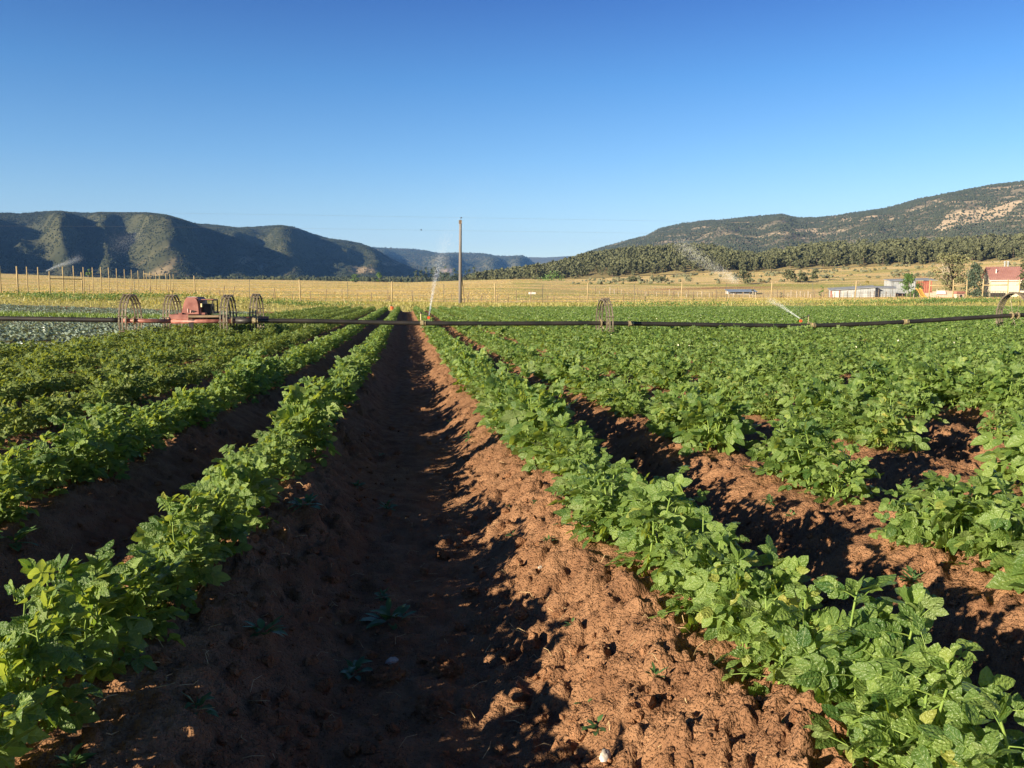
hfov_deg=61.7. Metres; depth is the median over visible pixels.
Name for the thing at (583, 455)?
potato plant
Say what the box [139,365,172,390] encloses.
potato plant
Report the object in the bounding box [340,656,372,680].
weed
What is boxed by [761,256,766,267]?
pine tree
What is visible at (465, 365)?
potato plant
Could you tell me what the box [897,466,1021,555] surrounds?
potato plant
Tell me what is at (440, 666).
soil clod
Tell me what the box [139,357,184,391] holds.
potato plant
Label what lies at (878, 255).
pine tree
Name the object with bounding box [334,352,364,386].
potato plant
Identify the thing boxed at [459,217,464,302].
utility pole
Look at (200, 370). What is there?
potato plant
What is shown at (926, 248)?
pine tree
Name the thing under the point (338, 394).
potato plant
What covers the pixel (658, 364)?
potato plant
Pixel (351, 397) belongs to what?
potato plant
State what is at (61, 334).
cabbage plant
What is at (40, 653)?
potato plant
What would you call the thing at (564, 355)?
potato plant
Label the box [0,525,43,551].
weed
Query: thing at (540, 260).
plateau
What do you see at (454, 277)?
pine tree
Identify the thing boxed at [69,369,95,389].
potato plant
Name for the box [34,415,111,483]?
potato plant
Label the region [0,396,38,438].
potato plant
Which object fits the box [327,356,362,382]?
potato plant
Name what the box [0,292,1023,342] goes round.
wheel line sprinkler
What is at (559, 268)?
meadow tree
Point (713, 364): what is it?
potato plant
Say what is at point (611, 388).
potato plant
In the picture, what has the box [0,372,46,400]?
potato plant
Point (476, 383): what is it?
potato plant
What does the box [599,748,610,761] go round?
stone
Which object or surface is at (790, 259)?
juniper tree
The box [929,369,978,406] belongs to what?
potato plant
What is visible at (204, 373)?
potato plant
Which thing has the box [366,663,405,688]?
soil clod
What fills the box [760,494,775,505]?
weed
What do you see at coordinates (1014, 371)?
potato plant
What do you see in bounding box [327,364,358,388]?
potato plant
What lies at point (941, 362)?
potato plant
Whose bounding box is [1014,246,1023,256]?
juniper tree
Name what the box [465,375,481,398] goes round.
potato plant
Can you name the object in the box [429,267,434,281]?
pine tree
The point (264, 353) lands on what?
potato plant
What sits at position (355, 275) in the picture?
meadow tree
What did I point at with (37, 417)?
potato plant
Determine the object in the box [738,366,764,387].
potato plant
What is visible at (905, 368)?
potato plant
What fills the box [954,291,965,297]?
hutch
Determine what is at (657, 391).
potato plant
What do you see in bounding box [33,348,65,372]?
potato plant
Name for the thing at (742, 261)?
pine tree
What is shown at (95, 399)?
potato plant
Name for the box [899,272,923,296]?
leafy tree
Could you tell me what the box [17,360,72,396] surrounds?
potato plant
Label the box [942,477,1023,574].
potato plant
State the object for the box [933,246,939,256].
pine tree
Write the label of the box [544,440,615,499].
potato plant
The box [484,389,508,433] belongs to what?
potato plant
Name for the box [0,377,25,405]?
potato plant
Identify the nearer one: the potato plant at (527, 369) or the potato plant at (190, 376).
the potato plant at (527, 369)
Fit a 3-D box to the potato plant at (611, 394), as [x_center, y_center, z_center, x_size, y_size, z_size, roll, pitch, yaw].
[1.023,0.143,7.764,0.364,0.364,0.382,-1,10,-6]
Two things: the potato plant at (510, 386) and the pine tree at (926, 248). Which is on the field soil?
the potato plant at (510, 386)
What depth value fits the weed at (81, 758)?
1.63 m
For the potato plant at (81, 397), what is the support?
on the field soil
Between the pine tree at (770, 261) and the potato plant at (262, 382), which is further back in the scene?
the pine tree at (770, 261)
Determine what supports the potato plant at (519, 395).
on the field soil
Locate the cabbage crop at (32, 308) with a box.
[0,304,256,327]
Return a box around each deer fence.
[0,266,173,293]
[49,271,1019,302]
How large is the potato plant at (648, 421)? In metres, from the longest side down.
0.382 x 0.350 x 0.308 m
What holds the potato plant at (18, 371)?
on the field soil
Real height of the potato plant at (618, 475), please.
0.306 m
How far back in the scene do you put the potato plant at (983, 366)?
10.79 m
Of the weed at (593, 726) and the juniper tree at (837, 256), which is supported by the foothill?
the juniper tree at (837, 256)
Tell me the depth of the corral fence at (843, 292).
217.19 m
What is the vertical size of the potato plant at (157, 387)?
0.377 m
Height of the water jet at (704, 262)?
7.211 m
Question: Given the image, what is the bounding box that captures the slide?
[914,287,926,297]
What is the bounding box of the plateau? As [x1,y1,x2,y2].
[527,256,580,278]
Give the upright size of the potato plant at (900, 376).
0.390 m
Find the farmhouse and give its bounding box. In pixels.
[981,261,1023,296]
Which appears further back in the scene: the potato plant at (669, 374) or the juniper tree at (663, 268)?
the juniper tree at (663, 268)
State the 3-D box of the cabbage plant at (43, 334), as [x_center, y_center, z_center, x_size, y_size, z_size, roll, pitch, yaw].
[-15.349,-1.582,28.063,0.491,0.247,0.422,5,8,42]
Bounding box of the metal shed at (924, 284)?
[883,278,937,295]
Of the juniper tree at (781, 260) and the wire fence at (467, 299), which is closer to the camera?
the wire fence at (467, 299)
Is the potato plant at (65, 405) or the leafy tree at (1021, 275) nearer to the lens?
the potato plant at (65, 405)
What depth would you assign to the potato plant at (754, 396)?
7.32 m
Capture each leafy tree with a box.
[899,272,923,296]
[1016,258,1023,289]
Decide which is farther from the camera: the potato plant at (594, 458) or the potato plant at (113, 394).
the potato plant at (113, 394)
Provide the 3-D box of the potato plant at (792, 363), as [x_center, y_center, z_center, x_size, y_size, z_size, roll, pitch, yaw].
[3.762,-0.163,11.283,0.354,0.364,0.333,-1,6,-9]
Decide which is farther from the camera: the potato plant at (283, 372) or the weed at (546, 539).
the potato plant at (283, 372)
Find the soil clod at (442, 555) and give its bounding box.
[435,550,449,559]
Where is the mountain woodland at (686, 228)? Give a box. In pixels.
[567,180,1023,259]
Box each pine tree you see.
[423,267,428,281]
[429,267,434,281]
[451,268,457,280]
[608,263,614,274]
[656,261,661,272]
[724,260,729,270]
[739,258,746,269]
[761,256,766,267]
[767,257,773,268]
[792,250,798,259]
[804,256,809,266]
[856,253,863,265]
[860,246,866,263]
[866,246,870,259]
[875,251,881,263]
[917,249,924,261]
[924,245,929,259]
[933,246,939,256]
[940,244,947,254]
[945,239,952,247]
[968,248,975,260]
[974,244,981,257]
[983,244,990,257]
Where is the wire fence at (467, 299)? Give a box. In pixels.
[89,286,715,300]
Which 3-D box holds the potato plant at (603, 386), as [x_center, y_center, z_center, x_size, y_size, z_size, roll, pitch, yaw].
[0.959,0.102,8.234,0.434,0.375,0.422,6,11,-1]
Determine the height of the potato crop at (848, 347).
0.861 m
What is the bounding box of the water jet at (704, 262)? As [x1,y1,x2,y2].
[673,236,737,282]
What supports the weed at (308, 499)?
on the field soil
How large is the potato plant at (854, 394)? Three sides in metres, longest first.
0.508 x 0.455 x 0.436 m
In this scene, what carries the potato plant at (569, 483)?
on the field soil
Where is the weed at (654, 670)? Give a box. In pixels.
[645,662,667,677]
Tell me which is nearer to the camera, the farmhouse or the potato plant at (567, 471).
the potato plant at (567, 471)
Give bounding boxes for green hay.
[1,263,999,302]
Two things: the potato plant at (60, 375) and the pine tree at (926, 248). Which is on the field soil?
the potato plant at (60, 375)
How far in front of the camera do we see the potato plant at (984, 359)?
10.97 m
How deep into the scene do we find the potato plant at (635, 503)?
3.04 m
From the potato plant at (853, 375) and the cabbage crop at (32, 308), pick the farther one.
the cabbage crop at (32, 308)
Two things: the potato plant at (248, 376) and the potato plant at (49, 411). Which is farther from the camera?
the potato plant at (248, 376)
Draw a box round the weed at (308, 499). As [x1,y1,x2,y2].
[287,493,321,512]
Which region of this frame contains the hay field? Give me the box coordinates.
[0,259,1023,311]
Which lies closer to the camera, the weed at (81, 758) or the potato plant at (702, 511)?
the weed at (81, 758)
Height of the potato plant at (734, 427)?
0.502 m
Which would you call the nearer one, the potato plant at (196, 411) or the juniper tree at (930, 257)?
the potato plant at (196, 411)
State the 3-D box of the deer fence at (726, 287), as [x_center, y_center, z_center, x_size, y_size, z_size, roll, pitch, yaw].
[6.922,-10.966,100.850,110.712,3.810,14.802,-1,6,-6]
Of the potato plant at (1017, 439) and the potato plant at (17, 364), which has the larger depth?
the potato plant at (17, 364)
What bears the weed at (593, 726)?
on the field soil
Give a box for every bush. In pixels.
[531,271,564,280]
[627,276,636,281]
[647,275,668,281]
[732,269,754,283]
[781,269,797,281]
[793,272,809,281]
[808,268,818,279]
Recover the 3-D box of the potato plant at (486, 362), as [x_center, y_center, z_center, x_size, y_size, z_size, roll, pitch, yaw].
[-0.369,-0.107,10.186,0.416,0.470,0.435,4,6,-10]
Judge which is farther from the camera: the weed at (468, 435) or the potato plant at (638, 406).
the potato plant at (638, 406)
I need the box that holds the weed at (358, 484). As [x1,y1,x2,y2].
[352,480,364,487]
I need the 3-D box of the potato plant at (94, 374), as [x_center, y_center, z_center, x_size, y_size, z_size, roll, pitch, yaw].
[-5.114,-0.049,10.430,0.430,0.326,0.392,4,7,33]
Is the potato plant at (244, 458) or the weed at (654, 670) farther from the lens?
the potato plant at (244, 458)
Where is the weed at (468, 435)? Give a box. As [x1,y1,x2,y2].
[463,431,471,441]
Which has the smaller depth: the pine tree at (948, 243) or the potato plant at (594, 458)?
the potato plant at (594, 458)
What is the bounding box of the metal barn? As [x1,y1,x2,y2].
[827,285,897,296]
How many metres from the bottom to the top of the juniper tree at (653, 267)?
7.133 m
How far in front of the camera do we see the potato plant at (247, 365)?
9.16 m
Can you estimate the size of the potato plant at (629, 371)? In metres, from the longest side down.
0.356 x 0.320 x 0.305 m
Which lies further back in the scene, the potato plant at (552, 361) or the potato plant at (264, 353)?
the potato plant at (552, 361)
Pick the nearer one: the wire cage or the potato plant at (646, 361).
the potato plant at (646, 361)
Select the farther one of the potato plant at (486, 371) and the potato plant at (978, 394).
the potato plant at (486, 371)
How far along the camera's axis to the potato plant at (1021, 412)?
5.61 m
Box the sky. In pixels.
[0,0,1023,268]
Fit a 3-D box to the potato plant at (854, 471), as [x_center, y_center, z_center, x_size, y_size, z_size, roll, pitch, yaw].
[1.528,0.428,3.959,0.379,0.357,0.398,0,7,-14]
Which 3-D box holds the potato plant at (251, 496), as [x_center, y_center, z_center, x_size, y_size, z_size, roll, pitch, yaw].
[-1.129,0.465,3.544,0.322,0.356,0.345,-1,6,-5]
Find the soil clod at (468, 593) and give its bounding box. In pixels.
[461,586,479,599]
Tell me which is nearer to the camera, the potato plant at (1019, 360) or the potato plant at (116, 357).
the potato plant at (1019, 360)
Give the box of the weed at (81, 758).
[53,743,96,767]
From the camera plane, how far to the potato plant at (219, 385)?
8.20 m
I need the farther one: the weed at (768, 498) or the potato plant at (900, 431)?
the potato plant at (900, 431)
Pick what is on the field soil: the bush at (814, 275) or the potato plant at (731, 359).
the potato plant at (731, 359)
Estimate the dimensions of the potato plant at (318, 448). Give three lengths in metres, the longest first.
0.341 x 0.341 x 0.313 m
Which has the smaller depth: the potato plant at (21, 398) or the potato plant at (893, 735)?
the potato plant at (893, 735)
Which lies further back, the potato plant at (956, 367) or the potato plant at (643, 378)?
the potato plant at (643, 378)
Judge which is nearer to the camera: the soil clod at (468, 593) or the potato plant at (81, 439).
the soil clod at (468, 593)
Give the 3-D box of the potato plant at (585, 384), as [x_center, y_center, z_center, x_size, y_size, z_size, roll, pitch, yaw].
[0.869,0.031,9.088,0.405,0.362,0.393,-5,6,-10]
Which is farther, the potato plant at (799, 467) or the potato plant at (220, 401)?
the potato plant at (220, 401)
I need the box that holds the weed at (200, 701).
[182,692,218,716]
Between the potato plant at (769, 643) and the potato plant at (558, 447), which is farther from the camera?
the potato plant at (558, 447)
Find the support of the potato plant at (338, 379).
on the field soil
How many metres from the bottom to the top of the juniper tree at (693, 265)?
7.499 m
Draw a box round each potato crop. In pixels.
[0,305,1023,767]
[0,306,375,446]
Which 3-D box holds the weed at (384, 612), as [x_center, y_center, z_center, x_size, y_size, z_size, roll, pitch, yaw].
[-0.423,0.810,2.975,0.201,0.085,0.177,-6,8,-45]
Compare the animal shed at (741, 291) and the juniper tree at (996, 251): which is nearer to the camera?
the animal shed at (741, 291)
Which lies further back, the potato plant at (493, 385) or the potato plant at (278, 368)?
the potato plant at (278, 368)
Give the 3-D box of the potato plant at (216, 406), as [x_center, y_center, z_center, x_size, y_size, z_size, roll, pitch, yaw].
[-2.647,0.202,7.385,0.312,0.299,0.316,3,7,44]
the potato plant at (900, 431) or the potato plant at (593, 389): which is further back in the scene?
the potato plant at (593, 389)
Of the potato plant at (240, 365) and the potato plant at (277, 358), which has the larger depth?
the potato plant at (277, 358)
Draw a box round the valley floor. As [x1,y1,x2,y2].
[240,277,438,281]
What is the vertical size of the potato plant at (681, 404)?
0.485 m
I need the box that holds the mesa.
[0,212,430,276]
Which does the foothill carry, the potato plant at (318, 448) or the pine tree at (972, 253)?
the pine tree at (972, 253)
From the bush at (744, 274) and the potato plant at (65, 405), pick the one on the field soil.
the potato plant at (65, 405)
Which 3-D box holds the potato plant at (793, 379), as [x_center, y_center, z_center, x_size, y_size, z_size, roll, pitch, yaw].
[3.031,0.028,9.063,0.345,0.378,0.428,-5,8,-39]
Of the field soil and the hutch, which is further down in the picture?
the field soil
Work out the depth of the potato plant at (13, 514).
3.61 m
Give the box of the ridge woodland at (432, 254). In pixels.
[374,247,534,276]
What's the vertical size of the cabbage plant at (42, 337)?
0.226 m
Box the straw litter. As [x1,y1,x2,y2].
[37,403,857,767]
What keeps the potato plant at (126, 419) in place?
on the field soil
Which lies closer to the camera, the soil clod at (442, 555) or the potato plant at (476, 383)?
the soil clod at (442, 555)
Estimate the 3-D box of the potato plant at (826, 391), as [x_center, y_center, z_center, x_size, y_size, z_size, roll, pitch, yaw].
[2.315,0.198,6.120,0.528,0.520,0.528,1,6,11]
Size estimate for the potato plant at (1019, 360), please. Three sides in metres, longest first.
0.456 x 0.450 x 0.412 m
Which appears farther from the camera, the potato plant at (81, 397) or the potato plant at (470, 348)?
the potato plant at (470, 348)
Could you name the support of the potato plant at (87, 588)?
on the field soil
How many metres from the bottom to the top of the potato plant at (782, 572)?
0.354 m
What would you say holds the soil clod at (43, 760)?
on the field soil
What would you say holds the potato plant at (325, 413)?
on the field soil
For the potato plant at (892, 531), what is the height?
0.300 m
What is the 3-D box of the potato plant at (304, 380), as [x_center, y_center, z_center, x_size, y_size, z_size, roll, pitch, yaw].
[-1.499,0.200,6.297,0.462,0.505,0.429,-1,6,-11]
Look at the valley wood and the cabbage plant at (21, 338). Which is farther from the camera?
the valley wood
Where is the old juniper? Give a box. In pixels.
[928,252,974,290]
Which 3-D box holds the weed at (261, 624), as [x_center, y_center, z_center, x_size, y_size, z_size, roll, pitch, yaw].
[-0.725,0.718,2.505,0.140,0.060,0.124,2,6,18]
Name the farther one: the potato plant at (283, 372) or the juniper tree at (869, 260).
the juniper tree at (869, 260)
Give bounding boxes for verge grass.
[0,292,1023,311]
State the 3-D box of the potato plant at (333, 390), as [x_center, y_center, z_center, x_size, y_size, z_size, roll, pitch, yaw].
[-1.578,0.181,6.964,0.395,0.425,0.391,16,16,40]
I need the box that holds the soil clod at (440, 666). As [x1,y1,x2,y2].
[424,654,457,678]
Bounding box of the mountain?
[596,184,1023,250]
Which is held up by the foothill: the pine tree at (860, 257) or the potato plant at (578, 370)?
the pine tree at (860, 257)
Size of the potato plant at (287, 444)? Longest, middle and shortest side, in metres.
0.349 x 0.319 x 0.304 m
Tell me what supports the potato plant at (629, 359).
on the field soil
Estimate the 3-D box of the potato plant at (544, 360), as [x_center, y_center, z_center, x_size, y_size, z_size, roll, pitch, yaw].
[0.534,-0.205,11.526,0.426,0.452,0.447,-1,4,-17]
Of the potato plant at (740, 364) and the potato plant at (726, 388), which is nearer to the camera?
the potato plant at (726, 388)
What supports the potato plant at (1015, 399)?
on the field soil
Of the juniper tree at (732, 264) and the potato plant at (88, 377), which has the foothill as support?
the juniper tree at (732, 264)
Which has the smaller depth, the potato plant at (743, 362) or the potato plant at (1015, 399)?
the potato plant at (1015, 399)
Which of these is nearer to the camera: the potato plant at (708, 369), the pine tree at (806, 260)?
the potato plant at (708, 369)
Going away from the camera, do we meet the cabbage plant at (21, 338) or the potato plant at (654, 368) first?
the potato plant at (654, 368)
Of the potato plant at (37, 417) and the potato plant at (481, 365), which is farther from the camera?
the potato plant at (481, 365)
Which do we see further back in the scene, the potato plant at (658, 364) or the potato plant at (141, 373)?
the potato plant at (658, 364)
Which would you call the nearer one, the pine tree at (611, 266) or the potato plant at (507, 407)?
the potato plant at (507, 407)
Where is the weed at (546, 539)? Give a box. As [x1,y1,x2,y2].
[539,534,557,543]
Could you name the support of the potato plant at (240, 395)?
on the field soil
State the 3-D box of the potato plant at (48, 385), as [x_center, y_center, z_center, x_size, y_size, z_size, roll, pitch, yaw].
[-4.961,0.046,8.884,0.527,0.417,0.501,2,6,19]
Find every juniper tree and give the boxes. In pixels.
[651,263,656,273]
[659,263,665,272]
[666,261,673,269]
[670,259,679,270]
[679,261,686,271]
[691,261,695,271]
[701,259,711,269]
[730,260,736,267]
[752,261,759,271]
[769,260,776,270]
[776,257,785,263]
[785,255,794,267]
[793,259,801,267]
[811,252,820,264]
[818,256,827,268]
[826,252,835,266]
[830,252,840,265]
[849,252,856,263]
[866,254,873,263]
[876,250,887,263]
[897,254,905,262]
[906,250,915,262]
[927,253,933,262]
[981,249,988,259]
[992,247,999,258]
[996,250,1004,260]
[1001,249,1007,259]
[1007,243,1018,255]
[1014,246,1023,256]
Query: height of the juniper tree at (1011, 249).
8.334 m
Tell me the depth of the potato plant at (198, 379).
11.03 m
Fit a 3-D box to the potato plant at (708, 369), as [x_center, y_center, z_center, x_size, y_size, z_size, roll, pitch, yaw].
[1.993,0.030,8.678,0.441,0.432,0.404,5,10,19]
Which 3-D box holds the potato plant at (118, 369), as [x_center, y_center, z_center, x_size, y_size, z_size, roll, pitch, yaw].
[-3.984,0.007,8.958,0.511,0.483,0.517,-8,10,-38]
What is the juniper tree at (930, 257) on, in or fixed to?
on the foothill
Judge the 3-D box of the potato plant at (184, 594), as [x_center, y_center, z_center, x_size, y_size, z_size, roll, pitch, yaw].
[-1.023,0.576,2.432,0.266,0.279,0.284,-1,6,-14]
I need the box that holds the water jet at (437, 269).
[429,227,452,312]
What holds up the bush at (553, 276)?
on the hay field
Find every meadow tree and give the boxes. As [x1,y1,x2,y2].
[349,274,358,281]
[376,271,381,282]
[530,263,542,278]
[556,264,566,277]
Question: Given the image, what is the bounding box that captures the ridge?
[374,247,532,276]
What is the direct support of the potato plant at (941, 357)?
on the field soil
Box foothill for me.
[458,233,1023,279]
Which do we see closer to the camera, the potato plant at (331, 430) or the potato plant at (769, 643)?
the potato plant at (769, 643)
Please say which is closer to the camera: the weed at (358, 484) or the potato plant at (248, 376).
the weed at (358, 484)
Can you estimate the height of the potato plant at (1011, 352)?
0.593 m
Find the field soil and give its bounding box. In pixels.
[0,305,1023,767]
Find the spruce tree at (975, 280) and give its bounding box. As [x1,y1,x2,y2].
[961,261,988,296]
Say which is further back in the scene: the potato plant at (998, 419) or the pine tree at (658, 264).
the pine tree at (658, 264)
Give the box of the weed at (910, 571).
[898,565,924,584]
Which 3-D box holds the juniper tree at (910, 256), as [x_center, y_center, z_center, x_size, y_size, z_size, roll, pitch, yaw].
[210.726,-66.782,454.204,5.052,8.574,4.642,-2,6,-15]
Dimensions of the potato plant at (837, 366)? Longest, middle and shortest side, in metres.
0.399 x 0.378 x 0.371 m
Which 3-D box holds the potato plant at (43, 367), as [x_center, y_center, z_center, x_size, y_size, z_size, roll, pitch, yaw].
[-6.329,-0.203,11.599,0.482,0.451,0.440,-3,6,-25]
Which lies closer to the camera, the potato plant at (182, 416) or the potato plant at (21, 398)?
the potato plant at (182, 416)
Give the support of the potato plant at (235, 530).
on the field soil
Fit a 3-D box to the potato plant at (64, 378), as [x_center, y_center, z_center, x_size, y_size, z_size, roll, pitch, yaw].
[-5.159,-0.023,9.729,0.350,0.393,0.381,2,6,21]
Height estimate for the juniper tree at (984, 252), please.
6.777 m
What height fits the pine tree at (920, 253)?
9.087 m
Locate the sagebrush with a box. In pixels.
[571,257,1021,284]
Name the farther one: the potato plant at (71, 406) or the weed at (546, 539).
the potato plant at (71, 406)
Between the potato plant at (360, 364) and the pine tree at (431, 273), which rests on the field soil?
the potato plant at (360, 364)
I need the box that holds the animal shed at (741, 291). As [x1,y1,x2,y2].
[724,289,757,293]
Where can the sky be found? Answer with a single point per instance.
(606, 115)
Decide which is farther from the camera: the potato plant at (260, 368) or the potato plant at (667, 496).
the potato plant at (260, 368)
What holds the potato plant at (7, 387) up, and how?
on the field soil
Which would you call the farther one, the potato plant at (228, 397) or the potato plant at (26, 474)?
the potato plant at (228, 397)
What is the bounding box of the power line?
[39,211,1023,237]
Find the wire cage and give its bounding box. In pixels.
[989,291,1005,296]
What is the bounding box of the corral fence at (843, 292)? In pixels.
[595,287,946,297]
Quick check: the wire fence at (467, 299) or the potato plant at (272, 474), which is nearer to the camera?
the potato plant at (272, 474)
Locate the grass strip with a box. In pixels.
[0,310,265,318]
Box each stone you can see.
[385,657,398,664]
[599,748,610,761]
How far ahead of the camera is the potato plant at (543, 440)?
5.00 m
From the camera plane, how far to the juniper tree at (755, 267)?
485.30 m
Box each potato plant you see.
[0,363,21,384]
[0,367,17,406]
[0,372,38,404]
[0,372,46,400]
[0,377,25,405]
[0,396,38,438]
[0,431,71,497]
[0,448,53,506]
[0,469,39,526]
[0,579,109,733]
[6,369,29,378]
[7,357,42,376]
[7,399,49,433]
[14,369,64,401]
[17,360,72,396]
[18,540,157,683]
[22,392,73,429]
[25,391,80,422]
[28,353,62,373]
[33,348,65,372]
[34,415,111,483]
[35,368,74,393]
[46,395,82,416]
[48,366,75,391]
[49,553,188,646]
[51,411,134,479]
[59,402,140,470]
[64,368,88,392]
[64,390,93,416]
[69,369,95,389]
[69,388,148,460]
[70,360,105,383]
[73,384,116,414]
[80,367,109,381]
[82,375,125,405]
[83,373,133,407]
[95,357,129,374]
[101,350,141,371]
[101,370,148,404]
[105,364,154,397]
[108,357,140,373]
[108,370,156,400]
[118,533,200,619]
[121,411,163,461]
[124,508,230,606]
[127,402,181,441]
[127,480,232,584]
[129,409,167,449]
[137,368,172,397]
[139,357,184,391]
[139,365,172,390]
[146,361,187,390]
[146,398,189,432]
[160,398,197,432]
[161,465,252,565]
[166,361,191,386]
[168,385,216,427]
[176,364,200,383]
[178,367,202,385]
[182,361,208,381]
[191,387,216,421]
[192,360,212,378]
[194,363,212,377]
[196,389,223,418]
[197,387,225,412]
[200,454,278,531]
[206,378,237,405]
[209,375,240,410]
[211,369,247,402]
[211,444,263,508]
[212,378,246,403]
[220,489,253,539]
[223,359,259,403]
[223,445,283,497]
[226,355,261,395]
[230,350,270,394]
[238,363,265,392]
[243,434,305,485]
[247,350,274,383]
[248,428,297,466]
[251,365,270,397]
[252,414,313,453]
[253,429,313,476]
[258,356,282,388]
[258,366,274,390]
[259,358,280,381]
[266,378,341,466]
[268,357,283,376]
[270,360,285,383]
[273,354,290,375]
[275,364,287,376]
[277,376,338,431]
[279,401,335,438]
[279,410,322,450]
[300,390,338,416]
[305,380,346,417]
[308,376,331,383]
[315,384,344,418]
[324,377,349,411]
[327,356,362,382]
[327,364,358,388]
[330,367,357,404]
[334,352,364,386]
[342,378,359,399]
[355,359,368,379]
[450,350,479,378]
[451,347,486,384]
[452,343,491,384]
[455,353,495,392]
[464,355,495,378]
[464,360,496,394]
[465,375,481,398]
[471,364,509,400]
[472,366,540,428]
[474,367,505,405]
[475,367,507,402]
[475,380,483,395]
[477,361,534,426]
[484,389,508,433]
[494,385,548,435]
[496,383,555,443]
[499,378,580,459]
[500,395,572,434]
[504,384,553,450]
[518,410,604,472]
[530,421,605,474]
[533,357,547,376]
[536,352,557,378]
[537,417,564,455]
[538,351,568,379]
[541,351,567,380]
[542,350,581,385]
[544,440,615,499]
[545,459,614,509]
[550,356,584,387]
[550,436,606,470]
[552,447,610,480]
[553,452,640,548]
[556,354,586,377]
[566,360,606,394]
[569,464,635,502]
[574,369,606,395]
[584,380,600,399]
[587,378,608,402]
[589,373,623,407]
[602,377,627,405]
[604,373,653,414]
[605,472,715,579]
[606,379,636,411]
[612,465,711,559]
[617,392,651,417]
[618,349,639,375]
[623,361,638,375]
[629,355,647,379]
[636,352,658,379]
[638,367,652,385]
[644,402,664,433]
[645,357,676,388]
[646,357,691,388]
[646,389,716,435]
[648,522,757,633]
[649,505,762,614]
[650,381,693,426]
[652,356,693,390]
[659,382,723,447]
[673,388,761,455]
[683,535,822,664]
[690,366,728,395]
[693,365,726,392]
[700,362,717,373]
[704,355,723,373]
[704,376,739,397]
[714,375,744,405]
[719,354,743,376]
[722,359,741,377]
[722,570,853,700]
[723,364,764,404]
[727,380,762,411]
[728,359,752,381]
[731,359,756,379]
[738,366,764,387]
[740,405,835,485]
[742,379,791,417]
[744,355,773,386]
[753,386,793,419]
[755,356,791,392]
[765,367,797,396]
[766,574,954,755]
[768,348,793,370]
[771,419,848,491]
[777,358,794,370]
[777,382,831,422]
[780,369,810,397]
[788,359,807,379]
[794,365,841,398]
[797,437,885,505]
[800,353,825,379]
[801,361,821,377]
[802,377,873,428]
[802,613,1023,767]
[813,383,880,439]
[816,360,847,384]
[830,401,890,445]
[837,367,885,394]
[850,350,897,382]
[850,360,901,402]
[854,391,929,451]
[868,478,971,548]
[876,379,929,417]
[884,368,905,391]
[889,354,909,374]
[891,380,948,422]
[896,362,936,391]
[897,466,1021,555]
[900,358,918,378]
[902,356,950,401]
[911,356,982,407]
[917,681,1023,767]
[926,351,948,364]
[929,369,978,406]
[935,358,955,367]
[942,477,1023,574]
[944,360,1002,410]
[947,350,982,367]
[950,361,976,379]
[970,375,1018,415]
[970,410,1023,491]
[972,355,989,373]
[975,358,994,377]
[977,401,1023,436]
[982,360,1023,412]
[986,343,1023,372]
[1001,384,1023,416]
[1003,355,1023,365]
[1005,430,1023,476]
[1017,409,1023,415]
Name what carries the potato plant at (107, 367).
on the field soil
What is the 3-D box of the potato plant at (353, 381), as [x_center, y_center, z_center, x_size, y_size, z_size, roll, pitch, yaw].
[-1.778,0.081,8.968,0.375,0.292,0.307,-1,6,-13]
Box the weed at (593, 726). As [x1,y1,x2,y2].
[580,714,605,735]
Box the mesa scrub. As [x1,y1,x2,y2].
[0,210,438,277]
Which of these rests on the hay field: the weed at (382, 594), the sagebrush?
the sagebrush
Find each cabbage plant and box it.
[2,332,12,336]
[13,336,26,341]
[36,336,52,341]
[39,332,48,338]
[56,333,68,337]
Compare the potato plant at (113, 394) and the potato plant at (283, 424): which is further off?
the potato plant at (113, 394)
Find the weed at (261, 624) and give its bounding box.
[242,615,287,636]
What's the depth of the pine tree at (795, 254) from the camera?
488.56 m
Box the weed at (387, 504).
[377,499,396,510]
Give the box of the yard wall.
[925,290,951,297]
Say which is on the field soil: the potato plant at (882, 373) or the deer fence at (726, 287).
the potato plant at (882, 373)
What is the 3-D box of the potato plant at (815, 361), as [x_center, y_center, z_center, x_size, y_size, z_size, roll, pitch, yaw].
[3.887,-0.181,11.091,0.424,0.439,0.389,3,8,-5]
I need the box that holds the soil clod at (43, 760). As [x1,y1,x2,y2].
[19,747,68,767]
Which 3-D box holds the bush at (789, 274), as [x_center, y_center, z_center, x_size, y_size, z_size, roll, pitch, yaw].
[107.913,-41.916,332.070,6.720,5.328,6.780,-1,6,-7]
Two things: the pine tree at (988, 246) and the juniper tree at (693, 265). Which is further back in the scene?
the juniper tree at (693, 265)
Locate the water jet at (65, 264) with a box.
[47,254,83,270]
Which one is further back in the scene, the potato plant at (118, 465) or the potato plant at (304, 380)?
the potato plant at (304, 380)
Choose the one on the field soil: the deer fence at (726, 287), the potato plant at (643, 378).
the potato plant at (643, 378)
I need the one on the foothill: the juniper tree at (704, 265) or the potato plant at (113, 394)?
the juniper tree at (704, 265)
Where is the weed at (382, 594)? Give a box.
[374,587,390,600]
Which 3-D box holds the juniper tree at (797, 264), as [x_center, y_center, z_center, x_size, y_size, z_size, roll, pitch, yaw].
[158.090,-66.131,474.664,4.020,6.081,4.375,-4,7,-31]
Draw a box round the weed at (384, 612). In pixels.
[356,597,415,629]
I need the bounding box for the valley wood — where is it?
[51,274,463,281]

